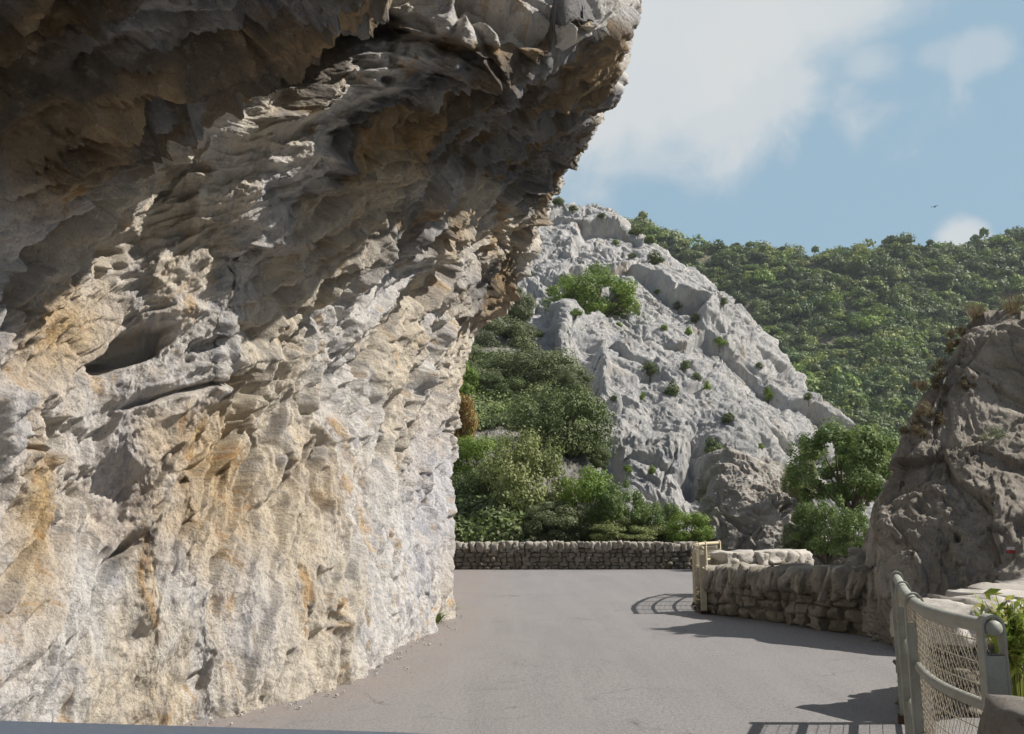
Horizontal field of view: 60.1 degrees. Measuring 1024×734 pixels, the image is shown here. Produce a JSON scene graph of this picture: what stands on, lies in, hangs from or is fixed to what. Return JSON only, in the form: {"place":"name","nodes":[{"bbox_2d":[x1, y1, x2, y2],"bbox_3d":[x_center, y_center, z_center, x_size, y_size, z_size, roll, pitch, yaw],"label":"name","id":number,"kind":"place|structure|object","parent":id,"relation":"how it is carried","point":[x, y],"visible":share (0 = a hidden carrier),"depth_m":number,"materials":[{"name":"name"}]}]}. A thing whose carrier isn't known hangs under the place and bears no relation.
{"place":"outdoors","nodes":[
{"label":"outdoors","id":0,"kind":"place"},
{"bbox_2d":[0,721,421,733],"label":"dashboard","id":1,"kind":"object","parent":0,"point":[16,727],"visible":1,"depth_m":0.67},
{"bbox_2d":[0,0,641,725],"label":"cliff","id":2,"kind":"structure","parent":0,"point":[266,266],"depth_m":6.66,"materials":[{"name":"stone"}]},
{"bbox_2d":[190,613,464,724],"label":"gravel","id":3,"kind":"structure","parent":0,"point":[241,714],"depth_m":8.22,"materials":[{"name":"grey gravel"}]},
{"bbox_2d":[456,318,666,541],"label":"hillside","id":4,"kind":"structure","parent":0,"point":[575,465],"depth_m":44.33,"materials":[{"name":"grey stone"}]},
{"bbox_2d":[453,392,479,442],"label":"shrub","id":5,"kind":"object","parent":4,"relation":"on","point":[468,420],"visible":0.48,"depth_m":44.62,"materials":[{"name":"brown plant"}]},
{"bbox_2d":[459,362,479,395],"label":"shrub","id":6,"kind":"object","parent":4,"relation":"on","point":[468,387],"visible":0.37,"depth_m":58.41,"materials":[{"name":"green plant"}]},
{"bbox_2d":[467,343,484,364],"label":"shrub","id":7,"kind":"object","parent":4,"relation":"on","point":[475,348],"visible":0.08,"depth_m":70.16,"materials":[{"name":"green plant"}]},
{"bbox_2d":[451,468,501,498],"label":"shrub","id":8,"kind":"object","parent":4,"relation":"on","point":[465,482],"visible":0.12,"depth_m":33.53,"materials":[{"name":"green plant"}]},
{"bbox_2d":[463,360,503,394],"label":"shrub","id":9,"kind":"object","parent":4,"relation":"on","point":[482,371],"visible":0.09,"depth_m":62.22,"materials":[{"name":"green plant"}]},
{"bbox_2d":[450,433,525,478],"bbox_3d":[-1.306,4.955,38.852,3.805,4.167,3.808,-7,-12,35],"label":"shrub","id":10,"kind":"object","parent":4,"relation":"on","point":[469,449],"visible":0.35,"depth_m":37.96,"materials":[{"name":"green plant"}]},
{"bbox_2d":[472,371,526,399],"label":"shrub","id":11,"kind":"object","parent":4,"relation":"on","point":[509,386],"visible":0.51,"depth_m":59.72,"materials":[{"name":"green plant"}]},
{"bbox_2d":[473,314,536,349],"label":"tree","id":12,"kind":"object","parent":4,"relation":"on","point":[513,331],"visible":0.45,"depth_m":77.95,"materials":[{"name":"green plant"}]},
{"bbox_2d":[491,411,520,431],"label":"shrub","id":13,"kind":"object","parent":4,"relation":"on","point":[508,426],"visible":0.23,"depth_m":51.52,"materials":[{"name":"green plant"}]},
{"bbox_2d":[507,320,537,340],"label":"shrub","id":14,"kind":"object","parent":4,"relation":"on","point":[532,328],"visible":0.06,"depth_m":83.12,"materials":[{"name":"green plant"}]},
{"bbox_2d":[451,315,594,542],"bbox_3d":[-2.056,-0.874,63.209,11.926,26.274,64.725,1,-10,-7],"label":"scrub","id":15,"kind":"object","parent":4,"relation":"on","point":[478,517],"visible":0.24,"depth_m":31.83,"materials":[{"name":"green plant"}]},
{"bbox_2d":[475,421,577,531],"bbox_3d":[0.352,5.422,32.479,3.834,6.846,3.857,-4,-11,22],"label":"tree","id":16,"kind":"object","parent":4,"relation":"on","point":[507,464],"visible":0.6,"depth_m":31.95,"materials":[{"name":"green plant"}]},
{"bbox_2d":[474,341,587,388],"bbox_3d":[1.680,1.443,64.609,8.384,6.912,8.370,9,-13,-41],"label":"tree","id":17,"kind":"object","parent":4,"relation":"on","point":[544,366],"visible":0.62,"depth_m":63.10,"materials":[{"name":"green plant"}]},
{"bbox_2d":[496,379,618,460],"bbox_3d":[2.505,4.744,45.861,6.477,8.355,6.035,2,-10,-13],"label":"tree","id":18,"kind":"object","parent":4,"relation":"on","point":[545,418],"visible":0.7,"depth_m":44.89,"materials":[{"name":"green plant"}]},
{"bbox_2d":[519,499,596,541],"bbox_3d":[1.558,5.859,30.340,2.959,2.688,2.813,-5,-11,27],"label":"shrub","id":19,"kind":"object","parent":4,"relation":"on","point":[542,512],"visible":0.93,"depth_m":29.81,"materials":[{"name":"green plant"}]},
{"bbox_2d":[558,396,612,426],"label":"shrub","id":20,"kind":"object","parent":4,"relation":"on","point":[603,407],"visible":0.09,"depth_m":51.87,"materials":[{"name":"green plant"}]},
{"bbox_2d":[547,465,625,541],"bbox_3d":[2.557,5.595,31.008,2.661,4.406,2.884,6,-12,-32],"label":"shrub","id":21,"kind":"object","parent":4,"relation":"on","point":[589,487],"visible":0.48,"depth_m":30.60,"materials":[{"name":"green plant"}]},
{"bbox_2d":[573,444,612,471],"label":"shrub","id":22,"kind":"object","parent":4,"relation":"on","point":[602,453],"visible":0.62,"depth_m":44.34,"materials":[{"name":"green plant"}]},
{"bbox_2d":[585,476,652,540],"bbox_3d":[3.693,5.537,29.889,2.156,3.740,2.272,5,-11,-27],"label":"shrub","id":23,"kind":"object","parent":4,"relation":"on","point":[616,501],"visible":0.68,"depth_m":29.80,"materials":[{"name":"green plant"}]},
{"bbox_2d":[588,516,666,542],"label":"shrub","id":24,"kind":"object","parent":4,"relation":"on","point":[645,534],"visible":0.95,"depth_m":28.53,"materials":[{"name":"green plant"}]},
{"bbox_2d":[624,498,683,541],"bbox_3d":[4.826,5.665,29.438,2.014,2.636,1.966,10,-14,-44],"label":"shrub","id":25,"kind":"object","parent":4,"relation":"on","point":[656,511],"visible":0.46,"depth_m":29.18,"materials":[{"name":"green plant"}]},
{"bbox_2d":[176,569,980,733],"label":"road","id":26,"kind":"structure","parent":0,"point":[590,651],"depth_m":8.10,"materials":[{"name":"grey asphalt"}]},
{"bbox_2d":[436,610,452,622],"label":"grass tuft","id":27,"kind":"object","parent":26,"relation":"on","point":[438,618],"visible":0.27,"depth_m":12.12,"materials":[{"name":"green plant"}]},
{"bbox_2d":[691,540,720,613],"bbox_3d":[3.324,3.542,15.279,0.389,1.019,4.034,-3,-10,16],"label":"railing","id":28,"kind":"object","parent":26,"relation":"on","point":[700,559],"visible":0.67,"depth_m":14.02,"materials":[{"name":"beige metal"}]},
{"bbox_2d":[890,571,1011,733],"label":"railing","id":29,"kind":"object","parent":26,"relation":"on","point":[916,678],"visible":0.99,"depth_m":3.85,"materials":[{"name":"metal"}]},
{"bbox_2d":[973,588,1023,696],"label":"leafy plant","id":30,"kind":"object","parent":26,"relation":"on","point":[1014,633],"visible":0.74,"depth_m":4.39,"materials":[{"name":"green plant"}]},
{"bbox_2d":[510,202,885,538],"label":"mountain","id":31,"kind":"structure","parent":0,"point":[575,241],"depth_m":106.26,"materials":[{"name":"white stone"}]},
{"bbox_2d":[502,286,536,323],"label":"tree","id":32,"kind":"object","parent":31,"relation":"on","point":[521,312],"visible":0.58,"depth_m":91.47,"materials":[{"name":"green plant"}]},
{"bbox_2d":[552,196,564,205],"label":"bush","id":33,"kind":"object","parent":31,"relation":"on","point":[558,201],"visible":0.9,"depth_m":133.84,"materials":[{"name":"green plant"}]},
{"bbox_2d":[569,205,578,211],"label":"bush","id":34,"kind":"object","parent":31,"relation":"on","point":[573,207],"visible":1,"depth_m":133.16,"materials":[{"name":"green plant"}]},
{"bbox_2d":[538,261,641,317],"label":"tree","id":35,"kind":"object","parent":31,"relation":"on","point":[578,293],"visible":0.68,"depth_m":99.16,"materials":[{"name":"green plant"}]},
{"bbox_2d":[597,213,605,222],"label":"bush","id":36,"kind":"object","parent":31,"relation":"on","point":[601,215],"visible":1,"depth_m":129.94,"materials":[{"name":"green plant"}]},
{"bbox_2d":[627,253,636,258],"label":"bush","id":37,"kind":"object","parent":31,"relation":"on","point":[633,255],"visible":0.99,"depth_m":119.16,"materials":[{"name":"green plant"}]},
{"bbox_2d":[628,225,644,235],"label":"bush","id":38,"kind":"object","parent":31,"relation":"on","point":[637,229],"visible":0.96,"depth_m":134.91,"materials":[{"name":"green plant"}]},
{"bbox_2d":[644,235,655,243],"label":"bush","id":39,"kind":"object","parent":31,"relation":"on","point":[647,238],"visible":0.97,"depth_m":132.05,"materials":[{"name":"green plant"}]},
{"bbox_2d":[647,249,665,264],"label":"bush","id":40,"kind":"object","parent":31,"relation":"on","point":[655,258],"visible":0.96,"depth_m":119.13,"materials":[{"name":"green plant"}]},
{"bbox_2d":[525,298,792,533],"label":"rock spur","id":41,"kind":"structure","parent":31,"relation":"attached to","point":[666,435],"depth_m":70.68,"materials":[{"name":"white stone"}]},
{"bbox_2d":[533,329,544,336],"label":"bush","id":42,"kind":"object","parent":41,"relation":"on","point":[539,333],"visible":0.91,"depth_m":82.17,"materials":[{"name":"green plant"}]},
{"bbox_2d":[568,308,582,316],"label":"bush","id":43,"kind":"object","parent":41,"relation":"on","point":[576,313],"visible":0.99,"depth_m":83.42,"materials":[{"name":"green plant"}]},
{"bbox_2d":[557,367,595,396],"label":"shrub","id":44,"kind":"object","parent":41,"relation":"on","point":[565,377],"visible":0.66,"depth_m":60.19,"materials":[{"name":"green plant"}]},
{"bbox_2d":[610,394,616,400],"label":"bush","id":45,"kind":"object","parent":41,"relation":"on","point":[613,398],"visible":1,"depth_m":68.07,"materials":[{"name":"green plant"}]},
{"bbox_2d":[622,465,632,475],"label":"bush","id":46,"kind":"object","parent":41,"relation":"on","point":[627,468],"visible":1,"depth_m":62.49,"materials":[{"name":"green plant"}]},
{"bbox_2d":[639,392,644,399],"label":"bush","id":47,"kind":"object","parent":41,"relation":"on","point":[642,395],"visible":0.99,"depth_m":71.61,"materials":[{"name":"green plant"}]},
{"bbox_2d":[640,361,659,382],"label":"bush","id":48,"kind":"object","parent":41,"relation":"on","point":[650,365],"visible":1,"depth_m":77.56,"materials":[{"name":"green plant"}]},
{"bbox_2d":[647,465,655,473],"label":"bush","id":49,"kind":"object","parent":41,"relation":"on","point":[651,469],"visible":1,"depth_m":61.61,"materials":[{"name":"green plant"}]},
{"bbox_2d":[661,380,679,396],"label":"bush","id":50,"kind":"object","parent":41,"relation":"on","point":[672,389],"visible":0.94,"depth_m":71.58,"materials":[{"name":"green plant"}]},
{"bbox_2d":[680,360,691,368],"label":"bush","id":51,"kind":"object","parent":41,"relation":"on","point":[686,364],"visible":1,"depth_m":77.75,"materials":[{"name":"green plant"}]},
{"bbox_2d":[690,372,702,380],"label":"bush","id":52,"kind":"object","parent":41,"relation":"on","point":[697,375],"visible":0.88,"depth_m":76.65,"materials":[{"name":"green plant"}]},
{"bbox_2d":[702,381,711,389],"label":"bush","id":53,"kind":"object","parent":41,"relation":"on","point":[707,386],"visible":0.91,"depth_m":74.88,"materials":[{"name":"green plant"}]},
{"bbox_2d":[704,436,723,453],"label":"bush","id":54,"kind":"object","parent":41,"relation":"on","point":[708,448],"visible":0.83,"depth_m":64.72,"materials":[{"name":"green plant"}]},
{"bbox_2d":[721,412,734,422],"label":"bush","id":55,"kind":"object","parent":41,"relation":"on","point":[729,417],"visible":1,"depth_m":67.32,"materials":[{"name":"green plant"}]},
{"bbox_2d":[660,324,667,330],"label":"bush","id":56,"kind":"object","parent":31,"relation":"on","point":[664,327],"visible":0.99,"depth_m":97.39,"materials":[{"name":"green plant"}]},
{"bbox_2d":[673,301,682,309],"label":"bush","id":57,"kind":"object","parent":31,"relation":"on","point":[679,306],"visible":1,"depth_m":106.64,"materials":[{"name":"green plant"}]},
{"bbox_2d":[684,327,691,334],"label":"bush","id":58,"kind":"object","parent":31,"relation":"on","point":[688,330],"visible":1,"depth_m":98.53,"materials":[{"name":"green plant"}]},
{"bbox_2d":[690,312,699,322],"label":"bush","id":59,"kind":"object","parent":31,"relation":"on","point":[694,318],"visible":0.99,"depth_m":103.25,"materials":[{"name":"green plant"}]},
{"bbox_2d":[713,336,726,351],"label":"bush","id":60,"kind":"object","parent":31,"relation":"on","point":[721,340],"visible":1,"depth_m":100.32,"materials":[{"name":"green plant"}]},
{"bbox_2d":[721,297,727,310],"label":"bush","id":61,"kind":"object","parent":31,"relation":"on","point":[723,300],"visible":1,"depth_m":105.58,"materials":[{"name":"green plant"}]},
{"bbox_2d":[756,361,763,368],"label":"bush","id":62,"kind":"object","parent":31,"relation":"on","point":[758,364],"visible":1,"depth_m":100.01,"materials":[{"name":"green plant"}]},
{"bbox_2d":[763,385,773,403],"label":"bush","id":63,"kind":"object","parent":31,"relation":"on","point":[769,393],"visible":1,"depth_m":98.01,"materials":[{"name":"green plant"}]},
{"bbox_2d":[803,392,812,405],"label":"bush","id":64,"kind":"object","parent":31,"relation":"on","point":[808,396],"visible":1,"depth_m":95.75,"materials":[{"name":"green plant"}]},
{"bbox_2d":[552,0,1023,257],"label":"sky","id":65,"kind":"structure","parent":0,"point":[823,124],"materials":[{"name":"blue"}]},
{"bbox_2d":[668,246,1023,480],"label":"hill","id":66,"kind":"structure","parent":0,"point":[828,338],"depth_m":427.88,"materials":[{"name":"green plant"}]},
{"bbox_2d":[587,203,1023,452],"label":"forest","id":67,"kind":"object","parent":66,"relation":"on","point":[892,349],"visible":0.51,"depth_m":416.14,"materials":[{"name":"green plant"}]},
{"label":"road embankment","id":68,"kind":"structure","parent":0,"visible":0},
{"bbox_2d":[453,540,696,569],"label":"stone wall","id":69,"kind":"structure","parent":68,"relation":"on","point":[516,555],"depth_m":25.92,"materials":[{"name":"grey stone"}]},
{"bbox_2d":[660,511,715,542],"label":"shrub","id":70,"kind":"object","parent":68,"relation":"on","point":[700,533],"visible":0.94,"depth_m":28.09,"materials":[{"name":"green plant"}]},
{"bbox_2d":[707,549,814,565],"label":"stone wall","id":71,"kind":"structure","parent":68,"relation":"on","point":[767,557],"depth_m":16.78,"materials":[{"name":"grey stone"}]},
{"bbox_2d":[695,446,848,565],"bbox_3d":[9.023,6.498,29.904,5.510,7.743,6.639,-3,-10,16],"label":"rock outcrop","id":72,"kind":"object","parent":68,"relation":"on","point":[744,501],"visible":0.44,"depth_m":29.16,"materials":[{"name":"grey stone"}]},
{"bbox_2d":[779,455,818,506],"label":"shrub","id":73,"kind":"object","parent":72,"relation":"on","point":[793,492],"visible":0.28,"depth_m":28.68,"materials":[{"name":"green plant"}]},
{"bbox_2d":[832,423,895,505],"bbox_3d":[11.995,3.298,29.961,2.190,2.808,2.241,-4,-11,23],"label":"tree","id":74,"kind":"object","parent":72,"relation":"on","point":[888,453],"visible":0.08,"depth_m":29.64,"materials":[{"name":"green plant"}]},
{"bbox_2d":[695,562,873,635],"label":"stone wall","id":75,"kind":"structure","parent":68,"relation":"on","point":[829,597],"depth_m":11.88,"materials":[{"name":"grey stone"}]},
{"bbox_2d":[777,522,811,548],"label":"shrub","id":76,"kind":"object","parent":68,"relation":"on","point":[788,542],"visible":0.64,"depth_m":24.43,"materials":[{"name":"green plant"}]},
{"bbox_2d":[789,494,862,564],"bbox_3d":[8.336,4.882,23.545,1.908,2.978,1.862,7,-12,-33],"label":"shrub","id":77,"kind":"object","parent":68,"relation":"on","point":[817,544],"visible":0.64,"depth_m":23.45,"materials":[{"name":"green plant"}]},
{"bbox_2d":[781,415,899,533],"bbox_3d":[9.822,3.606,25.830,3.720,4.539,3.025,-10,-14,44],"label":"tree","id":78,"kind":"object","parent":68,"relation":"on","point":[860,482],"visible":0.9,"depth_m":25.45,"materials":[{"name":"green plant"}]},
{"bbox_2d":[822,500,871,558],"bbox_3d":[8.392,4.478,21.509,1.610,2.477,1.697,-4,-11,20],"label":"shrub","id":79,"kind":"object","parent":68,"relation":"on","point":[850,519],"visible":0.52,"depth_m":21.59,"materials":[{"name":"green plant"}]},
{"bbox_2d":[846,309,1023,647],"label":"boulder","id":80,"kind":"object","parent":68,"relation":"on","point":[947,512],"visible":0.78,"depth_m":10.44,"materials":[{"name":"grey stone"}]},
{"bbox_2d":[899,400,939,437],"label":"grass tuft","id":81,"kind":"object","parent":80,"relation":"on","point":[916,428],"visible":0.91,"depth_m":11.18,"materials":[{"name":"brown plant"}]},
{"bbox_2d":[909,399,946,425],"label":"grass tuft","id":82,"kind":"object","parent":80,"relation":"on","point":[924,409],"visible":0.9,"depth_m":11.22,"materials":[{"name":"brown plant"}]},
{"bbox_2d":[910,377,948,391],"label":"grass tuft","id":83,"kind":"object","parent":80,"relation":"on","point":[920,385],"visible":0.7,"depth_m":11.57,"materials":[{"name":"brown plant"}]},
{"bbox_2d":[929,358,946,382],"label":"grass tuft","id":84,"kind":"object","parent":80,"relation":"on","point":[941,364],"visible":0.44,"depth_m":11.85,"materials":[{"name":"brown plant"}]},
{"bbox_2d":[944,324,966,354],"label":"grass tuft","id":85,"kind":"object","parent":80,"relation":"on","point":[951,345],"visible":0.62,"depth_m":12.11,"materials":[{"name":"brown plant"}]},
{"bbox_2d":[960,374,977,389],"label":"grass tuft","id":86,"kind":"object","parent":80,"relation":"on","point":[964,383],"visible":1,"depth_m":11.32,"materials":[{"name":"brown plant"}]},
{"bbox_2d":[955,300,995,320],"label":"grass tuft","id":87,"kind":"object","parent":80,"relation":"on","point":[974,313],"visible":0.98,"depth_m":12.18,"materials":[{"name":"brown plant"}]},
{"bbox_2d":[978,425,1007,441],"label":"grass tuft","id":88,"kind":"object","parent":80,"relation":"on","point":[998,435],"visible":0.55,"depth_m":10.55,"materials":[{"name":"green plant"}]},
{"bbox_2d":[994,290,1023,314],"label":"grass tuft","id":89,"kind":"object","parent":80,"relation":"on","point":[1009,307],"visible":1,"depth_m":12.02,"materials":[{"name":"brown plant"}]},
{"bbox_2d":[889,578,1023,717],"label":"stone wall","id":90,"kind":"structure","parent":68,"relation":"on","point":[963,601],"depth_m":6.37,"materials":[{"name":"grey stone"}]},
{"bbox_2d":[977,694,1023,733],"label":"stone wall","id":91,"kind":"structure","parent":68,"relation":"on","point":[1002,714],"depth_m":2.99,"materials":[{"name":"grey stone"}]}
]}

